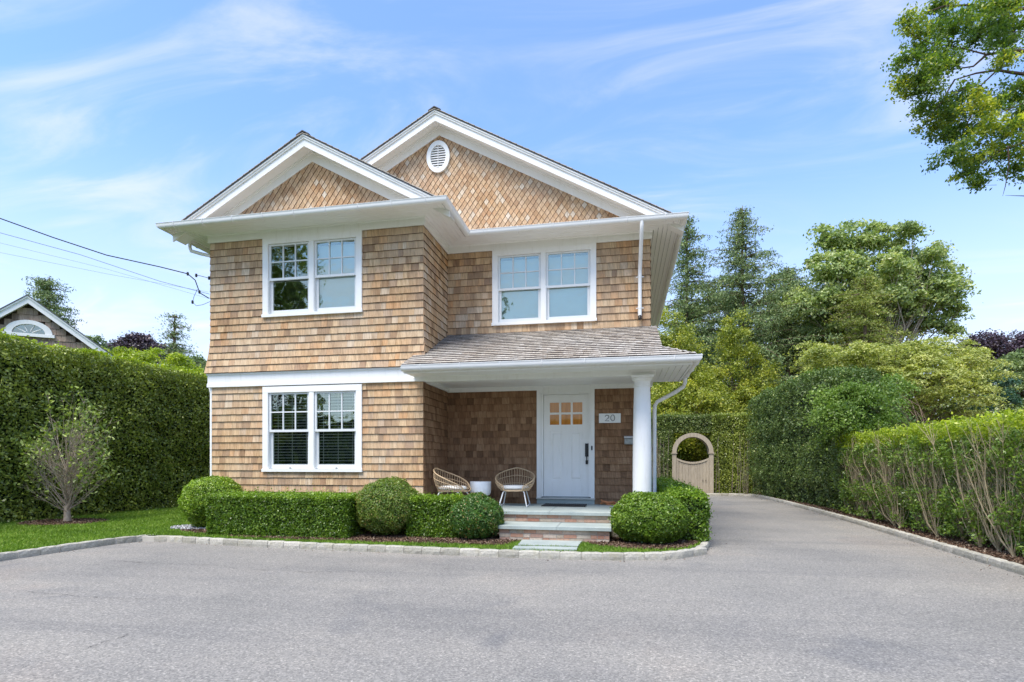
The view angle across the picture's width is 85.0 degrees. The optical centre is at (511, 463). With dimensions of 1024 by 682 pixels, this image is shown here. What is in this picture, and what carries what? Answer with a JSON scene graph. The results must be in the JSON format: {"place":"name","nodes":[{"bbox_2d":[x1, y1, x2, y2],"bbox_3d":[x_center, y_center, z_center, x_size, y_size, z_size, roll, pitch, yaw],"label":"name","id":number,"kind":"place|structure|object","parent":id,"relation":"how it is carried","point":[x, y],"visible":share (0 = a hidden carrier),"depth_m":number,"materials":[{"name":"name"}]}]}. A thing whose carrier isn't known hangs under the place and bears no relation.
{"place":"outdoors","nodes":[
{"label":"outdoors","id":0,"kind":"place"},
{"bbox_2d":[85,334,207,379],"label":"tree","id":1,"kind":"object","parent":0,"point":[97,339],"visible":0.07,"depth_m":34.01,"materials":[{"name":"green plant"}]},
{"bbox_2d":[0,506,701,552],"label":"lawn ground","id":2,"kind":"structure","parent":0,"point":[391,542],"depth_m":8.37,"materials":[{"name":"green plant"}]},
{"bbox_2d":[0,294,114,367],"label":"neighbour house","id":3,"kind":"structure","parent":2,"relation":"on","point":[25,315],"depth_m":18.23,"materials":[{"name":"wood"}]},
{"bbox_2d":[1,320,54,338],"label":"half round window","id":4,"kind":"structure","parent":3,"relation":"in","point":[32,328],"depth_m":18.14,"materials":[{"name":"white paint"}]},
{"bbox_2d":[21,276,94,340],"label":"cedar tree","id":5,"kind":"object","parent":2,"relation":"on","point":[45,296],"visible":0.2,"depth_m":26.76,"materials":[{"name":"green plant"}]},
{"bbox_2d":[17,519,103,525],"bbox_3d":[-9.368,1.226,11.647,1.740,0.001,1.360,0,0,11],"label":"mulch ring","id":6,"kind":"object","parent":2,"relation":"on","point":[62,523],"visible":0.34,"depth_m":11.73,"materials":[{"name":"soil"}]},
{"bbox_2d":[17,518,108,524],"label":"ring mulch chips","id":7,"kind":"object","parent":6,"relation":"on","point":[55,521],"visible":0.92,"depth_m":11.57,"materials":[{"name":"brown wood"}]},
{"bbox_2d":[11,384,122,521],"bbox_3d":[-9.396,-0.232,11.781,1.844,2.932,1.870,0,0,-18],"label":"young tree","id":8,"kind":"object","parent":6,"relation":"on","point":[68,468],"visible":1,"depth_m":11.68,"materials":[{"name":"green plant"}]},
{"bbox_2d":[0,327,209,522],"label":"privet hedge","id":9,"kind":"object","parent":2,"relation":"on","point":[159,446],"visible":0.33,"depth_m":13.78,"materials":[{"name":"green plant"}]},
{"bbox_2d":[106,331,187,364],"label":"purple beech tree","id":10,"kind":"object","parent":2,"relation":"on","point":[132,341],"visible":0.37,"depth_m":37.25,"materials":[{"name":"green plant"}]},
{"bbox_2d":[101,346,204,376],"bbox_3d":[-14.550,-1.660,21.858,5.503,5.992,3.626,0,0,11],"label":"feathery shrub","id":11,"kind":"object","parent":2,"relation":"on","point":[177,358],"visible":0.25,"depth_m":21.45,"materials":[{"name":"green plant"}]},
{"bbox_2d":[144,311,205,367],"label":"young spruce tree","id":12,"kind":"object","parent":2,"relation":"on","point":[173,335],"visible":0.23,"depth_m":25.91,"materials":[{"name":"green plant"}]},
{"bbox_2d":[181,526,698,548],"bbox_3d":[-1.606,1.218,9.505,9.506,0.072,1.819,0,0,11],"label":"mulch chips","id":13,"kind":"object","parent":2,"relation":"on","point":[418,539],"visible":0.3,"depth_m":8.84,"materials":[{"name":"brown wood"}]},
{"bbox_2d":[171,524,205,528],"bbox_3d":[-5.988,1.211,10.619,1.061,0.048,0.686,0,0,11],"label":"pale gravel patch","id":14,"kind":"object","parent":13,"relation":"on","point":[186,526],"visible":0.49,"depth_m":10.44,"materials":[{"name":"white gravel"}]},
{"bbox_2d":[176,474,242,526],"bbox_3d":[-5.750,0.723,10.743,1.246,1.021,1.230,0,0,11],"label":"boxwood ball","id":15,"kind":"object","parent":13,"relation":"on","point":[191,503],"visible":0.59,"depth_m":10.33,"materials":[{"name":"green plant"}]},
{"bbox_2d":[197,483,370,538],"bbox_3d":[-3.909,0.781,9.720,2.882,0.920,1.158,0,0,11],"label":"boxwood hedge","id":16,"kind":"object","parent":13,"relation":"on","point":[321,514],"visible":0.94,"depth_m":9.32,"materials":[{"name":"green plant"}]},
{"bbox_2d":[355,476,418,534],"bbox_3d":[-2.114,0.723,9.511,1.164,1.021,1.120,0,0,11],"label":"boxwood ball","id":17,"kind":"object","parent":13,"relation":"on","point":[381,507],"visible":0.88,"depth_m":9.14,"materials":[{"name":"green plant"}]},
{"bbox_2d":[155,106,702,541],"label":"shingled house","id":18,"kind":"structure","parent":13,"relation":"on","point":[415,303],"depth_m":10.81,"materials":[{"name":"wood"}]},
{"bbox_2d":[2,243,201,296],"bbox_3d":[-19.188,-8.021,20.920,13.521,1.885,2.269,0,0,-17],"label":"overhead cable","id":19,"kind":"object","parent":18,"relation":"attached to","point":[100,267],"visible":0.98,"depth_m":21.83,"materials":[{"name":"black rubber"}]},
{"bbox_2d":[0,252,205,291],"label":"overhead cable","id":20,"kind":"object","parent":18,"relation":"attached to","point":[100,272],"visible":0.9,"depth_m":21.87,"materials":[{"name":"black rubber"}]},
{"bbox_2d":[0,218,208,303],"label":"overhead cable","id":21,"kind":"object","parent":18,"relation":"attached to","point":[199,292],"visible":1,"depth_m":10.30,"materials":[{"name":"black rubber"}]},
{"bbox_2d":[2,233,207,293],"bbox_3d":[-8.768,-3.925,9.831,6.066,1.168,0.420,0,0,-20],"label":"overhead cable","id":22,"kind":"object","parent":18,"relation":"attached to","point":[97,260],"visible":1,"depth_m":10.15,"materials":[{"name":"black rubber"}]},
{"bbox_2d":[261,230,362,317],"bbox_3d":[-3.742,-3.569,10.875,2.082,1.521,0.663,0,0,11],"label":"window","id":23,"kind":"structure","parent":18,"relation":"in","point":[314,274],"depth_m":10.67,"materials":[{"name":"glass"}]},
{"bbox_2d":[261,384,362,471],"bbox_3d":[-3.742,-0.652,10.875,2.082,1.635,0.663,0,0,11],"label":"window","id":24,"kind":"structure","parent":18,"relation":"in","point":[317,428],"depth_m":10.77,"materials":[{"name":"white paint"}]},
{"bbox_2d":[433,468,470,494],"bbox_3d":[-1.116,0.447,10.391,0.683,0.732,0.775,0,0,17],"label":"wicker chair","id":25,"kind":"object","parent":18,"relation":"on","point":[455,487],"visible":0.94,"depth_m":10.24,"materials":[{"name":"beige wicker"}]},
{"bbox_2d":[470,481,490,495],"bbox_3d":[-0.613,0.584,10.873,0.414,0.455,0.414,0,0,11],"label":"drum side table","id":26,"kind":"object","parent":18,"relation":"on","point":[484,487],"visible":0.58,"depth_m":10.70,"materials":[{"name":"white ceramic"}]},
{"bbox_2d":[495,467,534,506],"bbox_3d":[0.059,0.447,10.710,0.775,0.732,0.683,0,0,8],"label":"wicker chair","id":27,"kind":"object","parent":18,"relation":"on","point":[513,488],"visible":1,"depth_m":10.62,"materials":[{"name":"beige wicker"}]},
{"bbox_2d":[491,243,596,325],"bbox_3d":[0.685,-3.562,11.472,2.120,1.533,0.663,0,0,11],"label":"window","id":28,"kind":"structure","parent":18,"relation":"in","point":[546,284],"depth_m":11.26,"materials":[{"name":"glass"}]},
{"bbox_2d":[541,503,586,506],"bbox_3d":[1.000,0.800,10.668,0.824,0.023,0.520,0,0,11],"label":"doormat","id":29,"kind":"object","parent":18,"relation":"on","point":[563,505],"visible":1,"depth_m":10.51,"materials":[{"name":"black rubber"}]},
{"bbox_2d":[544,394,588,496],"bbox_3d":[1.079,-0.352,11.155,0.898,2.036,0.134,0,0,11],"label":"front door","id":30,"kind":"structure","parent":18,"relation":"in","point":[566,417],"depth_m":11.17,"materials":[{"name":"white paint"}]},
{"bbox_2d":[599,413,620,422],"bbox_3d":[1.913,-0.880,10.924,0.420,0.184,0.028,0,0,11],"label":"house number sign","id":31,"kind":"object","parent":18,"relation":"attached to","point":[610,418],"visible":1,"depth_m":10.92,"materials":[{"name":"white metal"}]},
{"bbox_2d":[624,436,632,444],"bbox_3d":[2.336,-0.445,10.788,0.340,0.170,0.132,0,0,11],"label":"wall mailbox","id":32,"kind":"object","parent":18,"relation":"attached to","point":[628,440],"depth_m":10.77,"materials":[{"name":"grey metal"}]},
{"bbox_2d":[403,489,464,537],"bbox_3d":[-1.292,0.823,9.412,1.108,0.834,0.738,0,0,11],"label":"boxwood hedge","id":33,"kind":"object","parent":13,"relation":"on","point":[430,516],"visible":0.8,"depth_m":9.19,"materials":[{"name":"green plant"}]},
{"bbox_2d":[448,492,506,538],"bbox_3d":[-0.585,0.848,9.105,0.964,0.775,0.925,0,0,11],"label":"boxwood ball","id":34,"kind":"object","parent":13,"relation":"on","point":[473,515],"visible":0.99,"depth_m":8.82,"materials":[{"name":"green plant"}]},
{"bbox_2d":[608,490,692,543],"bbox_3d":[2.151,0.828,8.672,1.318,0.814,1.136,0,0,11],"label":"boxwood ball","id":35,"kind":"object","parent":13,"relation":"on","point":[651,517],"visible":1,"depth_m":8.33,"materials":[{"name":"green plant"}]},
{"bbox_2d":[652,475,717,541],"bbox_3d":[3.534,0.759,12.619,1.018,0.971,8.076,0,0,11],"label":"boxwood hedge","id":36,"kind":"object","parent":13,"relation":"on","point":[694,500],"visible":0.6,"depth_m":8.83,"materials":[{"name":"green plant"}]},
{"bbox_2d":[513,539,581,551],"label":"stepping path","id":37,"kind":"structure","parent":2,"relation":"on","point":[548,543],"depth_m":8.32,"materials":[{"name":"white stone"}]},
{"bbox_2d":[0,496,1023,681],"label":"driveway","id":38,"kind":"structure","parent":0,"point":[772,591],"depth_m":4.94,"materials":[{"name":"grey asphalt"}]},
{"bbox_2d":[0,534,709,560],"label":"front kerb","id":39,"kind":"structure","parent":38,"relation":"on","point":[701,548],"depth_m":8.17,"materials":[{"name":"stone"}]},
{"bbox_2d":[671,433,714,492],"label":"arched garden gate","id":40,"kind":"structure","parent":38,"relation":"on","point":[700,474],"depth_m":23.25,"materials":[{"name":"beige wood"}]},
{"bbox_2d":[672,410,713,433],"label":"hedge","id":41,"kind":"object","parent":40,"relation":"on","point":[700,423],"visible":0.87,"depth_m":23.62,"materials":[{"name":"green plant"}]},
{"bbox_2d":[706,493,1023,575],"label":"kerb","id":42,"kind":"structure","parent":38,"relation":"on","point":[1014,567],"depth_m":9.33,"materials":[{"name":"stone"}]},
{"bbox_2d":[755,497,1020,576],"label":"fallen leaves","id":43,"kind":"object","parent":38,"relation":"on","point":[907,543],"visible":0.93,"depth_m":8.65,"materials":[{"name":"brown plant"}]},
{"bbox_2d":[0,0,1023,458],"label":"sky","id":44,"kind":"structure","parent":0,"point":[119,119],"materials":[{"name":"blue"}]},
{"bbox_2d":[600,500,616,504],"bbox_3d":[1.878,0.754,10.812,0.338,0.113,0.097,0,0,11],"label":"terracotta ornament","id":45,"kind":"object","parent":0,"point":[608,502],"visible":0.89,"depth_m":10.79,"materials":[{"name":"brown ceramic"}]},
{"bbox_2d":[675,271,842,369],"bbox_3d":[17.348,-9.714,39.391,12.115,8.485,7.193,0,0,32],"label":"dark evergreen","id":46,"kind":"object","parent":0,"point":[752,310],"visible":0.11,"depth_m":39.26,"materials":[{"name":"green plant"}]},
{"bbox_2d":[728,482,1023,564],"bbox_3d":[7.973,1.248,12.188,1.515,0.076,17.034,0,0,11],"label":"hedge mulch chips","id":47,"kind":"object","parent":0,"point":[972,547],"visible":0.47,"depth_m":9.43,"materials":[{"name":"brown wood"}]},
{"bbox_2d":[650,302,721,479],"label":"golden cypress","id":48,"kind":"object","parent":47,"relation":"on","point":[682,339],"visible":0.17,"depth_m":28.11,"materials":[{"name":"green plant"}]},
{"bbox_2d":[650,366,747,466],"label":"golden cypress","id":49,"kind":"object","parent":47,"relation":"on","point":[717,400],"visible":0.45,"depth_m":26.17,"materials":[{"name":"green plant"}]},
{"bbox_2d":[654,213,788,407],"bbox_3d":[11.875,-7.345,35.897,10.003,17.351,9.628,0,0,39],"label":"spruce tree","id":50,"kind":"object","parent":47,"relation":"on","point":[684,305],"visible":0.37,"depth_m":35.50,"materials":[{"name":"green plant"}]},
{"bbox_2d":[707,411,761,493],"bbox_3d":[9.675,-0.425,23.524,2.984,3.582,1.373,0,0,11],"label":"back hedge","id":51,"kind":"object","parent":47,"relation":"on","point":[729,440],"visible":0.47,"depth_m":23.29,"materials":[{"name":"green plant"}]},
{"bbox_2d":[699,305,787,457],"bbox_3d":[11.853,-3.530,29.314,6.140,9.739,5.825,0,0,35],"label":"golden cypress","id":52,"kind":"object","parent":47,"relation":"on","point":[746,387],"visible":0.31,"depth_m":28.85,"materials":[{"name":"green plant"}]},
{"bbox_2d":[678,205,871,393],"bbox_3d":[14.386,-7.177,34.731,14.437,17.015,16.657,0,0,-24],"label":"spruce tree","id":53,"kind":"object","parent":47,"relation":"on","point":[742,277],"visible":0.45,"depth_m":33.30,"materials":[{"name":"green plant"}]},
{"bbox_2d":[722,263,838,385],"bbox_3d":[17.849,-5.863,36.399,13.876,14.385,15.107,0,0,29],"label":"spruce tree","id":54,"kind":"object","parent":47,"relation":"on","point":[783,336],"visible":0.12,"depth_m":36.48,"materials":[{"name":"green plant"}]},
{"bbox_2d":[741,363,888,511],"bbox_3d":[9.463,-0.830,17.894,1.794,4.197,8.584,0,0,7],"label":"dark tall hedge","id":55,"kind":"object","parent":47,"relation":"on","point":[786,472],"visible":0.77,"depth_m":17.70,"materials":[{"name":"green plant"}]},
{"bbox_2d":[652,306,1014,419],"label":"trees","id":56,"kind":"object","parent":47,"relation":"on","point":[934,406],"visible":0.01,"depth_m":41.27,"materials":[{"name":"green plant"}]},
{"bbox_2d":[792,372,936,474],"bbox_3d":[9.613,-0.745,15.464,3.412,4.038,6.699,0,0,33],"label":"broadleaf shrub","id":57,"kind":"object","parent":47,"relation":"on","point":[831,413],"visible":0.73,"depth_m":13.68,"materials":[{"name":"green plant"}]},
{"bbox_2d":[789,273,939,419],"bbox_3d":[19.182,-4.407,29.963,11.214,11.473,11.386,0,0,11],"label":"layered cedar tree","id":58,"kind":"object","parent":47,"relation":"on","point":[862,304],"visible":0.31,"depth_m":29.81,"materials":[{"name":"green plant"}]},
{"bbox_2d":[773,217,981,351],"bbox_3d":[21.760,-6.827,34.218,12.627,16.356,8.231,0,0,-29],"label":"broad green tree","id":59,"kind":"object","parent":47,"relation":"on","point":[840,267],"visible":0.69,"depth_m":33.02,"materials":[{"name":"green plant"}]},
{"bbox_2d":[783,333,1023,425],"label":"pale maple tree","id":60,"kind":"object","parent":47,"relation":"on","point":[949,377],"visible":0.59,"depth_m":20.39,"materials":[{"name":"green plant"}]},
{"bbox_2d":[830,406,1023,556],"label":"ragged privet hedge","id":61,"kind":"object","parent":47,"relation":"on","point":[981,508],"visible":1,"depth_m":9.27,"materials":[{"name":"green plant"}]},
{"bbox_2d":[880,0,1023,195],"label":"overhanging tree","id":62,"kind":"object","parent":47,"relation":"on","point":[991,25],"visible":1,"depth_m":10.18,"materials":[{"name":"green leaf"},{"name":"brown bark"}]},
{"bbox_2d":[943,366,1023,452],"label":"blue green shrub","id":63,"kind":"object","parent":47,"relation":"on","point":[1013,399],"visible":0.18,"depth_m":24.35,"materials":[{"name":"green plant"}]},
{"bbox_2d":[956,328,1023,383],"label":"purple beech tree","id":64,"kind":"object","parent":47,"relation":"on","point":[1000,345],"visible":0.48,"depth_m":41.12,"materials":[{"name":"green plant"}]},
{"bbox_2d":[982,348,1023,412],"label":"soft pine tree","id":65,"kind":"object","parent":47,"relation":"on","point":[1017,366],"visible":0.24,"depth_m":26.69,"materials":[{"name":"green plant"}]},
{"label":"ground","id":66,"kind":"structure","parent":0,"visible":0},
{"bbox_2d":[651,411,677,477],"bbox_3d":[6.231,-0.434,24.108,1.795,3.602,1.568,0,0,11],"label":"back hedge","id":67,"kind":"object","parent":66,"relation":"on","point":[664,435],"visible":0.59,"depth_m":23.54,"materials":[{"name":"green plant"}]}
]}

